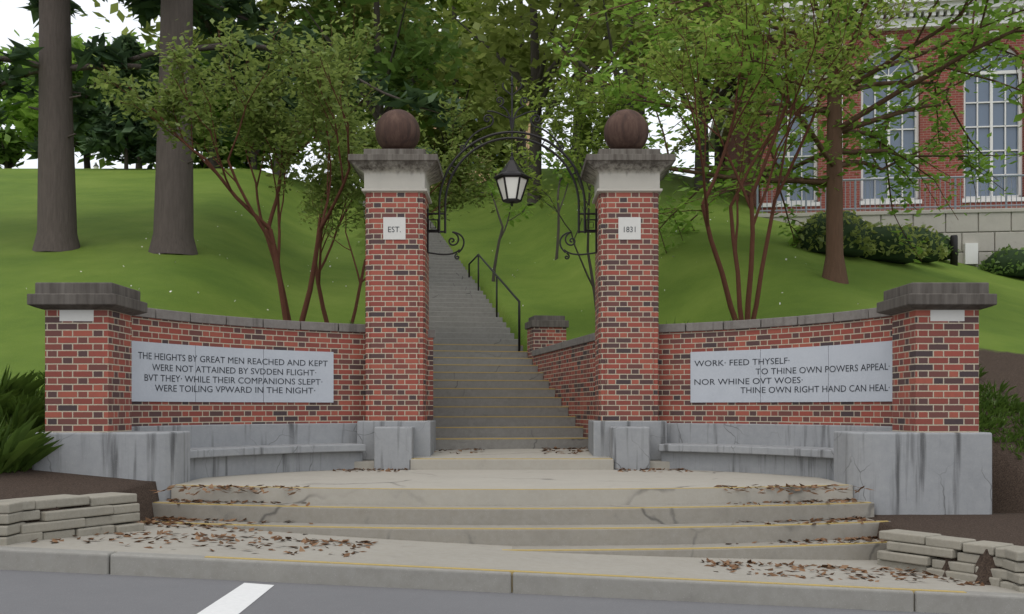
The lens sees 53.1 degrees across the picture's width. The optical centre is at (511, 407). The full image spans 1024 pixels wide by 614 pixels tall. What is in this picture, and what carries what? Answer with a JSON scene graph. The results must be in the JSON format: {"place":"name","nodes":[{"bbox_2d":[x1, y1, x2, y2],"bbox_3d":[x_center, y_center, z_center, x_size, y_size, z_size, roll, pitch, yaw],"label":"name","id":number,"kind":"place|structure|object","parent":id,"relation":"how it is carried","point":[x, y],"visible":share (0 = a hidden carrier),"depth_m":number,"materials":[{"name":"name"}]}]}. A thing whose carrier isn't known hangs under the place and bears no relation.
{"place":"outdoors","nodes":[
{"label":"outdoors","id":0,"kind":"place"},
{"bbox_2d":[0,0,714,187],"label":"sky","id":1,"kind":"structure","parent":0,"point":[12,17],"materials":[{"name":"white"}]},
{"bbox_2d":[365,192,428,420],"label":"pillar","id":2,"kind":"structure","parent":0,"point":[396,320],"depth_m":13.33,"materials":[{"name":"brick"}]},
{"bbox_2d":[383,217,405,239],"bbox_3d":[-1.530,-2.335,13.339,0.290,0.290,0.042,0,0,0],"label":"tablet","id":3,"kind":"object","parent":2,"relation":"attached to","point":[395,222],"visible":1,"depth_m":13.32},
{"bbox_2d":[348,149,443,203],"bbox_3d":[-1.530,-3.092,13.720,1.150,0.565,1.150,0,0,0],"label":"cap","id":4,"kind":"object","parent":2,"relation":"on","point":[398,170],"visible":0.89,"depth_m":13.31,"materials":[{"name":"stone"}]},
{"bbox_2d":[375,109,419,148],"bbox_3d":[-1.530,-3.680,13.720,0.600,0.620,0.600,0,0,0],"label":"ball","id":5,"kind":"object","parent":4,"relation":"on","point":[397,128],"visible":0.78,"depth_m":13.50,"materials":[{"name":"stone"}]},
{"bbox_2d":[427,76,596,259],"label":"iron arch","id":6,"kind":"structure","parent":2,"relation":"attached to","point":[511,120],"depth_m":13.71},
{"bbox_2d":[494,152,529,205],"bbox_3d":[0.000,-3.062,13.720,0.490,0.735,0.424,0,0,0],"label":"lantern frame","id":7,"kind":"object","parent":6,"relation":"attached to","point":[511,168],"visible":0.95,"depth_m":13.62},
{"bbox_2d":[497,177,526,198],"bbox_3d":[0.000,-2.918,13.720,0.406,0.283,0.352,0,0,0],"label":"lantern glass","id":8,"kind":"object","parent":7,"relation":"in","point":[511,183],"visible":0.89,"depth_m":13.61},
{"bbox_2d":[0,570,945,613],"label":"road","id":9,"kind":"structure","parent":0,"point":[31,592],"depth_m":7.16,"materials":[{"name":"asphalt"}]},
{"bbox_2d":[197,583,273,613],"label":"road markings","id":10,"kind":"object","parent":9,"relation":"on","point":[240,598],"visible":1,"depth_m":6.92,"materials":[{"name":"white paint"}]},
{"bbox_2d":[430,82,529,187],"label":"tree","id":11,"kind":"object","parent":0,"point":[528,131],"depth_m":80.00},
{"bbox_2d":[0,168,1023,584],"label":"terrain","id":12,"kind":"structure","parent":0,"point":[228,270],"depth_m":23.29,"materials":[{"name":"plant"}]},
{"bbox_2d":[0,101,32,167],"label":"tree leaves","id":13,"kind":"object","parent":12,"relation":"on","point":[11,150],"depth_m":51.36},
{"bbox_2d":[0,23,154,167],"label":"tree leaves","id":14,"kind":"object","parent":12,"relation":"on","point":[28,133],"depth_m":48.15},
{"bbox_2d":[10,27,144,167],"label":"tree leaves","id":15,"kind":"object","parent":12,"relation":"on","point":[77,149],"depth_m":50.15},
{"bbox_2d":[32,431,189,500],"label":"block","id":16,"kind":"structure","parent":12,"relation":"on","point":[161,459],"depth_m":10.18,"materials":[{"name":"concrete"}]},
{"bbox_2d":[45,310,131,431],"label":"pier","id":17,"kind":"structure","parent":16,"relation":"on","point":[88,376],"depth_m":10.22,"materials":[{"name":"brick"}]},
{"bbox_2d":[59,310,93,320],"bbox_3d":[-4.345,-0.921,10.258,0.340,0.112,0.083,0,0,0],"label":"stone plaque","id":18,"kind":"object","parent":17,"relation":"in","point":[76,315],"visible":1,"depth_m":10.22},
{"bbox_2d":[27,282,146,315],"bbox_3d":[-4.345,-1.113,10.535,0.880,0.265,0.880,0,0,0],"label":"pier cap","id":19,"kind":"object","parent":17,"relation":"on","point":[84,296],"visible":0.91,"depth_m":10.15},
{"bbox_2d":[71,43,158,167],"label":"tree leaves","id":20,"kind":"object","parent":12,"relation":"on","point":[77,77],"depth_m":47.36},
{"bbox_2d":[74,33,156,169],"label":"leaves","id":21,"kind":"object","parent":12,"relation":"on","point":[107,140],"depth_m":42.24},
{"bbox_2d":[74,28,225,156],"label":"tree leaves","id":22,"kind":"object","parent":12,"relation":"on","point":[146,44],"visible":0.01,"depth_m":49.38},
{"bbox_2d":[0,0,373,251],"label":"pine","id":23,"kind":"object","parent":12,"relation":"on","point":[56,213],"visible":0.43,"depth_m":22.90,"materials":[{"name":"brown plant"}]},
{"bbox_2d":[0,0,436,153],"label":"pine needles","id":24,"kind":"object","parent":23,"relation":"attached to","point":[15,71],"visible":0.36,"depth_m":23.96,"materials":[{"name":"green plant"}]},
{"bbox_2d":[79,0,333,167],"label":"tree leaves","id":25,"kind":"object","parent":12,"relation":"on","point":[120,14],"depth_m":46.43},
{"bbox_2d":[142,107,273,171],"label":"tree leaves","id":26,"kind":"object","parent":12,"relation":"on","point":[225,165],"depth_m":52.52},
{"bbox_2d":[87,6,395,320],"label":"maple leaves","id":27,"kind":"object","parent":12,"relation":"on","point":[165,105],"depth_m":15.15,"materials":[{"name":"plant"}]},
{"bbox_2d":[202,99,318,177],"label":"tree leaves","id":28,"kind":"object","parent":12,"relation":"on","point":[235,160],"depth_m":54.39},
{"bbox_2d":[193,39,331,169],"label":"tree leaves","id":29,"kind":"object","parent":12,"relation":"on","point":[227,144],"depth_m":47.16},
{"bbox_2d":[81,0,446,254],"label":"tree","id":30,"kind":"object","parent":12,"relation":"on","point":[173,229],"visible":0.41,"depth_m":22.63,"materials":[{"name":"brown plant"}]},
{"bbox_2d":[22,0,467,159],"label":"pine needles","id":31,"kind":"object","parent":30,"relation":"attached to","point":[82,126],"visible":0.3,"depth_m":24.08,"materials":[{"name":"green plant"}]},
{"bbox_2d":[159,0,403,175],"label":"tree leaves","id":32,"kind":"object","parent":12,"relation":"on","point":[291,17],"depth_m":45.02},
{"bbox_2d":[284,0,425,189],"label":"tree leaves","id":33,"kind":"object","parent":12,"relation":"on","point":[368,7],"depth_m":46.94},
{"bbox_2d":[266,0,481,143],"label":"tree leaves","id":34,"kind":"object","parent":12,"relation":"on","point":[421,46],"depth_m":43.62,"materials":[{"name":"plant"}]},
{"bbox_2d":[326,2,437,147],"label":"tree leaves","id":35,"kind":"object","parent":12,"relation":"on","point":[424,34],"depth_m":61.19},
{"bbox_2d":[284,78,503,323],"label":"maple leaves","id":36,"kind":"object","parent":12,"relation":"on","point":[452,198],"depth_m":17.91,"materials":[{"name":"plant"}]},
{"bbox_2d":[351,0,458,127],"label":"tree leaves","id":37,"kind":"object","parent":12,"relation":"on","point":[421,19],"depth_m":60.51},
{"bbox_2d":[428,338,432,419],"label":"stair wall","id":38,"kind":"structure","parent":12,"relation":"on","point":[430,378],"depth_m":13.88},
{"bbox_2d":[428,330,434,338],"bbox_3d":[-1.640,-1.005,16.153,0.390,0.110,4.670,0,0,-10],"label":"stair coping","id":39,"kind":"object","parent":38,"relation":"on","point":[431,333],"visible":0.2,"depth_m":13.88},
{"bbox_2d":[26,204,858,310],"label":"dandelions","id":40,"kind":"object","parent":12,"relation":"on","point":[492,268],"visible":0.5,"depth_m":23.53,"materials":[{"name":"white"}]},
{"bbox_2d":[409,7,485,184],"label":"tree leaves","id":41,"kind":"object","parent":12,"relation":"on","point":[445,91],"depth_m":63.80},
{"bbox_2d":[372,20,527,191],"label":"tree leaves","id":42,"kind":"object","parent":12,"relation":"on","point":[499,125],"depth_m":48.63,"materials":[{"name":"plant"}]},
{"bbox_2d":[414,0,524,188],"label":"tree leaves","id":43,"kind":"object","parent":12,"relation":"on","point":[460,6],"depth_m":55.73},
{"bbox_2d":[363,201,587,449],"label":"hill stairs","id":44,"kind":"structure","parent":12,"relation":"on","point":[462,310],"depth_m":17.73,"materials":[{"name":"concrete"}]},
{"bbox_2d":[468,254,520,350],"bbox_3d":[-0.491,-2.427,23.249,0.047,2.715,7.246,0,0,-10],"label":"handrail","id":45,"kind":"object","parent":44,"relation":"on","point":[513,295],"visible":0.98,"depth_m":22.32,"materials":[{"name":"metal"}]},
{"bbox_2d":[433,344,587,438],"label":"stair nosings","id":46,"kind":"object","parent":44,"relation":"on","point":[496,397],"visible":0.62,"depth_m":16.52,"materials":[{"name":"paint"}]},
{"bbox_2d":[460,165,534,281],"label":"tree leaves","id":47,"kind":"object","parent":12,"relation":"on","point":[494,191],"depth_m":27.34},
{"bbox_2d":[437,14,557,181],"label":"tree leaves","id":48,"kind":"object","parent":12,"relation":"on","point":[502,156],"depth_m":62.89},
{"bbox_2d":[441,0,565,167],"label":"tree leaves","id":49,"kind":"object","parent":12,"relation":"on","point":[512,22],"depth_m":55.69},
{"bbox_2d":[0,546,1023,613],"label":"kerb","id":50,"kind":"structure","parent":12,"relation":"on","point":[138,564],"depth_m":7.62,"materials":[{"name":"concrete"}]},
{"bbox_2d":[204,556,966,592],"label":"kerb edge line","id":51,"kind":"structure","parent":50,"relation":"on","point":[513,571],"depth_m":7.66,"materials":[{"name":"paint"}]},
{"bbox_2d":[171,469,852,505],"bbox_3d":[0.000,1.130,11.375,6.880,0.700,3.250,0,0,0],"label":"landing","id":52,"kind":"object","parent":12,"relation":"on","point":[416,486],"visible":0.28,"depth_m":10.19,"materials":[{"name":"concrete"}]},
{"bbox_2d":[132,423,356,447],"bbox_3d":[-3.235,0.515,12.290,0.672,0.630,4.134,0,0,39],"label":"bench back","id":53,"kind":"object","parent":52,"relation":"on","point":[247,434],"visible":0.32,"depth_m":12.69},
{"bbox_2d":[132,316,364,425],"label":"wall","id":54,"kind":"structure","parent":53,"relation":"on","point":[348,350],"depth_m":12.76,"materials":[{"name":"brick"}]},
{"bbox_2d":[132,341,333,402],"bbox_3d":[-3.342,-0.400,12.335,0.288,0.660,2.924,0,0,38],"label":"plaque","id":55,"kind":"object","parent":54,"relation":"attached to","point":[143,390],"visible":0.97,"depth_m":12.38,"materials":[{"name":"grey"}]},
{"bbox_2d":[138,352,325,365],"bbox_3d":[-3.331,-0.577,12.337,0.218,0.076,2.722,0,0,38],"label":"inscription text line","id":56,"kind":"object","parent":55,"relation":"attached to","point":[228,359],"visible":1,"depth_m":12.39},
{"bbox_2d":[145,374,320,384],"bbox_3d":[-3.332,-0.336,12.356,0.191,0.076,2.553,0,0,39],"label":"inscription text line","id":57,"kind":"object","parent":55,"relation":"attached to","point":[232,380],"visible":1,"depth_m":12.40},
{"bbox_2d":[152,364,315,374],"bbox_3d":[-3.333,-0.454,12.378,0.162,0.076,2.357,0,0,39],"label":"inscription text line","id":58,"kind":"object","parent":55,"relation":"attached to","point":[230,370],"visible":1,"depth_m":12.39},
{"bbox_2d":[155,385,314,392],"bbox_3d":[-3.327,-0.223,12.392,0.155,0.076,2.300,0,0,39],"label":"inscription text line","id":59,"kind":"object","parent":55,"relation":"attached to","point":[232,389],"visible":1,"depth_m":12.41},
{"bbox_2d":[134,308,364,332],"bbox_3d":[-3.285,-1.055,12.566,0.791,0.110,3.902,0,0,41],"label":"coping","id":60,"kind":"object","parent":54,"relation":"on","point":[229,320],"visible":0.61,"depth_m":12.60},
{"bbox_2d":[190,443,365,480],"bbox_3d":[-3.084,0.645,12.046,0.850,0.370,3.386,0,0,37],"label":"bench seat","id":61,"kind":"object","parent":52,"relation":"on","point":[205,462],"visible":0.58,"depth_m":12.24,"materials":[{"name":"concrete"}]},
{"bbox_2d":[374,426,414,469],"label":"block","id":62,"kind":"structure","parent":52,"relation":"on","point":[394,447],"depth_m":12.90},
{"bbox_2d":[609,426,649,469],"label":"block","id":63,"kind":"structure","parent":52,"relation":"on","point":[629,447],"depth_m":12.90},
{"bbox_2d":[658,443,833,480],"bbox_3d":[3.084,0.645,12.046,0.850,0.370,3.386,0,0,-37],"label":"bench seat","id":64,"kind":"object","parent":52,"relation":"on","point":[818,462],"visible":0.55,"depth_m":12.24,"materials":[{"name":"concrete"}]},
{"bbox_2d":[667,423,891,447],"bbox_3d":[3.235,0.515,12.290,0.672,0.630,4.134,0,0,-39],"label":"bench back","id":65,"kind":"object","parent":52,"relation":"on","point":[776,434],"visible":0.27,"depth_m":12.69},
{"bbox_2d":[659,316,891,425],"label":"wall","id":66,"kind":"structure","parent":65,"relation":"on","point":[675,350],"depth_m":12.76,"materials":[{"name":"brick"}]},
{"bbox_2d":[659,308,889,332],"bbox_3d":[3.285,-1.055,12.566,0.791,0.110,3.902,0,0,-41],"label":"coping","id":67,"kind":"object","parent":66,"relation":"on","point":[869,313],"visible":0.59,"depth_m":12.60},
{"bbox_2d":[690,341,891,402],"bbox_3d":[3.342,-0.400,12.335,0.288,0.660,2.924,0,0,-38],"label":"plaque","id":68,"kind":"object","parent":66,"relation":"attached to","point":[858,354],"visible":0.98,"depth_m":12.37,"materials":[{"name":"grey"}]},
{"bbox_2d":[695,358,788,365],"bbox_3d":[2.894,-0.577,12.922,1.341,0.076,0.052,0,0,42],"label":"inscription text","id":69,"kind":"object","parent":68,"relation":"attached to","point":[743,361],"visible":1,"depth_m":12.95},
{"bbox_2d":[694,377,799,384],"bbox_3d":[2.958,-0.336,12.853,1.527,0.076,0.067,0,0,43],"label":"inscription text","id":70,"kind":"object","parent":68,"relation":"attached to","point":[743,381],"visible":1,"depth_m":12.93},
{"bbox_2d":[740,384,889,392],"bbox_3d":[3.558,-0.223,12.092,0.139,0.076,2.186,0,0,-34],"label":"inscription text","id":71,"kind":"object","parent":68,"relation":"attached to","point":[816,388],"visible":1,"depth_m":12.14},
{"bbox_2d":[758,363,887,373],"bbox_3d":[3.627,-0.454,12.010,0.114,0.076,1.976,0,0,-32],"label":"inscription text","id":72,"kind":"object","parent":68,"relation":"attached to","point":[826,369],"visible":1,"depth_m":11.97},
{"bbox_2d":[0,316,1023,473],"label":"grass clumps","id":73,"kind":"object","parent":12,"relation":"on","point":[22,447],"visible":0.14,"depth_m":10.92,"materials":[{"name":"green plant"}]},
{"bbox_2d":[354,449,669,469],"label":"platform","id":74,"kind":"structure","parent":12,"relation":"on","point":[511,464],"depth_m":12.90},
{"bbox_2d":[357,420,435,459],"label":"plinth","id":75,"kind":"structure","parent":74,"relation":"on","point":[425,438],"depth_m":13.24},
{"bbox_2d":[588,420,666,459],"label":"plinth","id":76,"kind":"structure","parent":74,"relation":"on","point":[598,438],"depth_m":13.24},
{"bbox_2d":[6,370,1023,459],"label":"shrubs","id":77,"kind":"object","parent":12,"relation":"on","point":[991,422],"visible":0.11,"depth_m":12.11,"materials":[{"name":"green plant"}]},
{"bbox_2d":[152,500,889,559],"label":"broad steps","id":78,"kind":"structure","parent":12,"relation":"on","point":[585,538],"depth_m":9.45,"materials":[{"name":"concrete"}]},
{"bbox_2d":[144,458,888,550],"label":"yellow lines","id":79,"kind":"object","parent":78,"relation":"on","point":[551,508],"visible":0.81,"depth_m":9.47,"materials":[{"name":"paint"}]},
{"bbox_2d":[426,0,636,205],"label":"tree leaves","id":80,"kind":"object","parent":12,"relation":"on","point":[500,44],"depth_m":36.53,"materials":[{"name":"plant"}]},
{"bbox_2d":[448,0,620,161],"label":"tree leaves","id":81,"kind":"object","parent":12,"relation":"on","point":[502,10],"depth_m":42.35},
{"bbox_2d":[527,327,565,364],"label":"pier","id":82,"kind":"structure","parent":12,"relation":"on","point":[539,337],"depth_m":18.95,"materials":[{"name":"brick"}]},
{"bbox_2d":[525,315,568,329],"bbox_3d":[0.648,-1.600,19.247,0.700,0.220,0.700,0,0,-10],"label":"pier cap","id":83,"kind":"object","parent":82,"relation":"on","point":[545,321],"visible":0.92,"depth_m":18.93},
{"bbox_2d":[535,135,584,259],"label":"tree leaves","id":84,"kind":"object","parent":12,"relation":"on","point":[554,165],"depth_m":29.69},
{"bbox_2d":[534,341,594,436],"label":"stair wall","id":85,"kind":"structure","parent":12,"relation":"on","point":[569,373],"depth_m":15.66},
{"bbox_2d":[532,333,594,355],"bbox_3d":[0.969,-1.005,16.618,0.390,0.110,4.670,0,0,-10],"label":"stair coping","id":86,"kind":"object","parent":85,"relation":"on","point":[569,343],"visible":0.39,"depth_m":16.20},
{"bbox_2d":[497,57,647,305],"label":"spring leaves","id":87,"kind":"object","parent":12,"relation":"on","point":[589,121],"depth_m":20.47,"materials":[{"name":"plant"}]},
{"bbox_2d":[516,0,760,121],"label":"tree leaves","id":88,"kind":"object","parent":12,"relation":"on","point":[592,43],"depth_m":30.95,"materials":[{"name":"plant"}]},
{"bbox_2d":[584,0,693,114],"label":"tree","id":89,"kind":"object","parent":12,"relation":"on","point":[638,56],"depth_m":44.85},
{"bbox_2d":[569,0,749,191],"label":"tree","id":90,"kind":"object","parent":12,"relation":"on","point":[723,92],"depth_m":34.88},
{"bbox_2d":[607,85,715,158],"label":"tree leaves","id":91,"kind":"object","parent":12,"relation":"on","point":[683,143],"depth_m":26.48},
{"bbox_2d":[645,6,724,183],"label":"tree","id":92,"kind":"object","parent":12,"relation":"on","point":[718,149],"depth_m":45.23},
{"bbox_2d":[546,0,1023,283],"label":"tree","id":93,"kind":"object","parent":12,"relation":"on","point":[869,81],"depth_m":20.49,"materials":[{"name":"plant"}]},
{"bbox_2d":[626,0,948,320],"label":"tree","id":94,"kind":"object","parent":12,"relation":"on","point":[796,25],"depth_m":15.25,"materials":[{"name":"plant"}]},
{"bbox_2d":[788,213,876,256],"bbox_3d":[7.639,-4.160,24.496,2.082,1.076,2.233,0,0,0],"label":"shrub","id":95,"kind":"object","parent":12,"relation":"on","point":[854,251],"depth_m":23.92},
{"bbox_2d":[798,209,871,226],"bbox_3d":[8.520,-4.775,26.970,2.133,1.041,2.220,0,0,0],"label":"shrub","id":96,"kind":"object","parent":12,"relation":"on","point":[849,216],"depth_m":26.54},
{"bbox_2d":[708,0,1023,264],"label":"hall trim","id":97,"kind":"structure","parent":12,"relation":"on","point":[939,14],"depth_m":31.52,"materials":[{"name":"paint"}]},
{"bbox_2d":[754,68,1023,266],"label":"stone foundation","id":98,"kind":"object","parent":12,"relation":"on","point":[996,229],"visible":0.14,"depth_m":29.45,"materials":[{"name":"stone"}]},
{"bbox_2d":[756,174,1023,213],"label":"railing","id":99,"kind":"object","parent":98,"relation":"on","point":[930,206],"visible":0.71,"depth_m":29.71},
{"bbox_2d":[859,221,928,263],"bbox_3d":[9.207,-4.109,25.493,2.151,1.027,2.108,0,0,0],"label":"shrub","id":100,"kind":"object","parent":12,"relation":"on","point":[900,257],"depth_m":24.83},
{"bbox_2d":[834,431,991,514],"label":"block","id":101,"kind":"structure","parent":12,"relation":"on","point":[921,473],"depth_m":10.18,"materials":[{"name":"concrete"}]},
{"bbox_2d":[892,310,978,431],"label":"pier","id":102,"kind":"structure","parent":101,"relation":"on","point":[935,376],"depth_m":10.22,"materials":[{"name":"brick"}]},
{"bbox_2d":[877,282,996,315],"bbox_3d":[4.345,-1.113,10.535,0.880,0.265,0.880,0,0,0],"label":"pier cap","id":103,"kind":"object","parent":102,"relation":"on","point":[939,296],"visible":0.92,"depth_m":10.15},
{"bbox_2d":[930,310,964,320],"bbox_3d":[4.345,-0.921,10.258,0.340,0.112,0.083,0,0,0],"label":"stone plaque","id":104,"kind":"object","parent":102,"relation":"attached to","point":[947,315],"visible":1,"depth_m":10.22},
{"bbox_2d":[905,223,948,262],"bbox_3d":[10.504,-4.404,27.198,2.125,1.058,2.199,0,0,0],"label":"shrub","id":105,"kind":"object","parent":12,"relation":"on","point":[931,258],"depth_m":26.57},
{"bbox_2d":[932,230,960,259],"bbox_3d":[11.804,-4.632,28.980,1.629,0.877,1.656,0,0,0],"label":"shrub","id":106,"kind":"object","parent":12,"relation":"on","point":[947,241],"depth_m":28.53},
{"bbox_2d":[950,235,957,265],"bbox_3d":[12.300,-4.346,28.500,0.200,0.930,0.200,0,0,0],"label":"bollard","id":107,"kind":"object","parent":12,"relation":"on","point":[954,244],"visible":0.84,"depth_m":28.41,"materials":[{"name":"metal"}]},
{"bbox_2d":[977,244,1023,278],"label":"shrub","id":108,"kind":"object","parent":12,"relation":"on","point":[1004,260],"depth_m":28.30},
{"bbox_2d":[0,522,1023,593],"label":"sidewalk","id":109,"kind":"structure","parent":0,"point":[409,552],"depth_m":8.30,"materials":[{"name":"concrete"}]},
{"bbox_2d":[0,502,24,545],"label":"stone wall","id":110,"kind":"structure","parent":109,"relation":"on","point":[11,515],"depth_m":7.88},
{"bbox_2d":[0,492,143,542],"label":"stone wall","id":111,"kind":"structure","parent":109,"relation":"on","point":[113,512],"depth_m":8.50,"materials":[{"name":"stone"}]},
{"bbox_2d":[31,446,984,585],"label":"fallen leaves","id":112,"kind":"object","parent":109,"relation":"on","point":[313,543],"visible":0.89,"depth_m":9.38,"materials":[{"name":"plant"}]},
{"bbox_2d":[877,529,1023,589],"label":"stone wall","id":113,"kind":"structure","parent":109,"relation":"on","point":[927,549],"depth_m":8.55,"materials":[{"name":"stone"}]},
{"bbox_2d":[1002,547,1023,591],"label":"stone wall","id":114,"kind":"structure","parent":109,"relation":"on","point":[1015,564],"depth_m":7.93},
{"bbox_2d":[595,192,658,420],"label":"pillar","id":115,"kind":"structure","parent":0,"point":[626,330],"depth_m":13.33,"materials":[{"name":"brick"}]},
{"bbox_2d":[580,149,675,203],"bbox_3d":[1.530,-3.092,13.720,1.150,0.565,1.150,0,0,0],"label":"cap","id":116,"kind":"object","parent":115,"relation":"on","point":[625,170],"visible":0.85,"depth_m":13.31,"materials":[{"name":"stone"}]},
{"bbox_2d":[604,109,648,148],"bbox_3d":[1.530,-3.680,13.720,0.600,0.620,0.600,0,0,0],"label":"ball","id":117,"kind":"object","parent":116,"relation":"on","point":[626,128],"visible":0.78,"depth_m":13.50,"materials":[{"name":"stone"}]},
{"bbox_2d":[618,217,640,239],"bbox_3d":[1.530,-2.335,13.339,0.290,0.290,0.042,0,0,0],"label":"tablet","id":118,"kind":"object","parent":115,"relation":"attached to","point":[630,223],"visible":1,"depth_m":13.32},
{"bbox_2d":[725,26,1023,212],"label":"hall wall","id":119,"kind":"structure","parent":0,"point":[957,98],"depth_m":31.59,"materials":[{"name":"brick"}]},
{"bbox_2d":[776,49,1016,200],"bbox_3d":[19.318,-8.810,31.062,23.110,4.780,0.020,0,0,7],"label":"window","id":120,"kind":"structure","parent":119,"relation":"in","point":[983,119],"depth_m":31.68,"materials":[{"name":"glass"}]}
]}

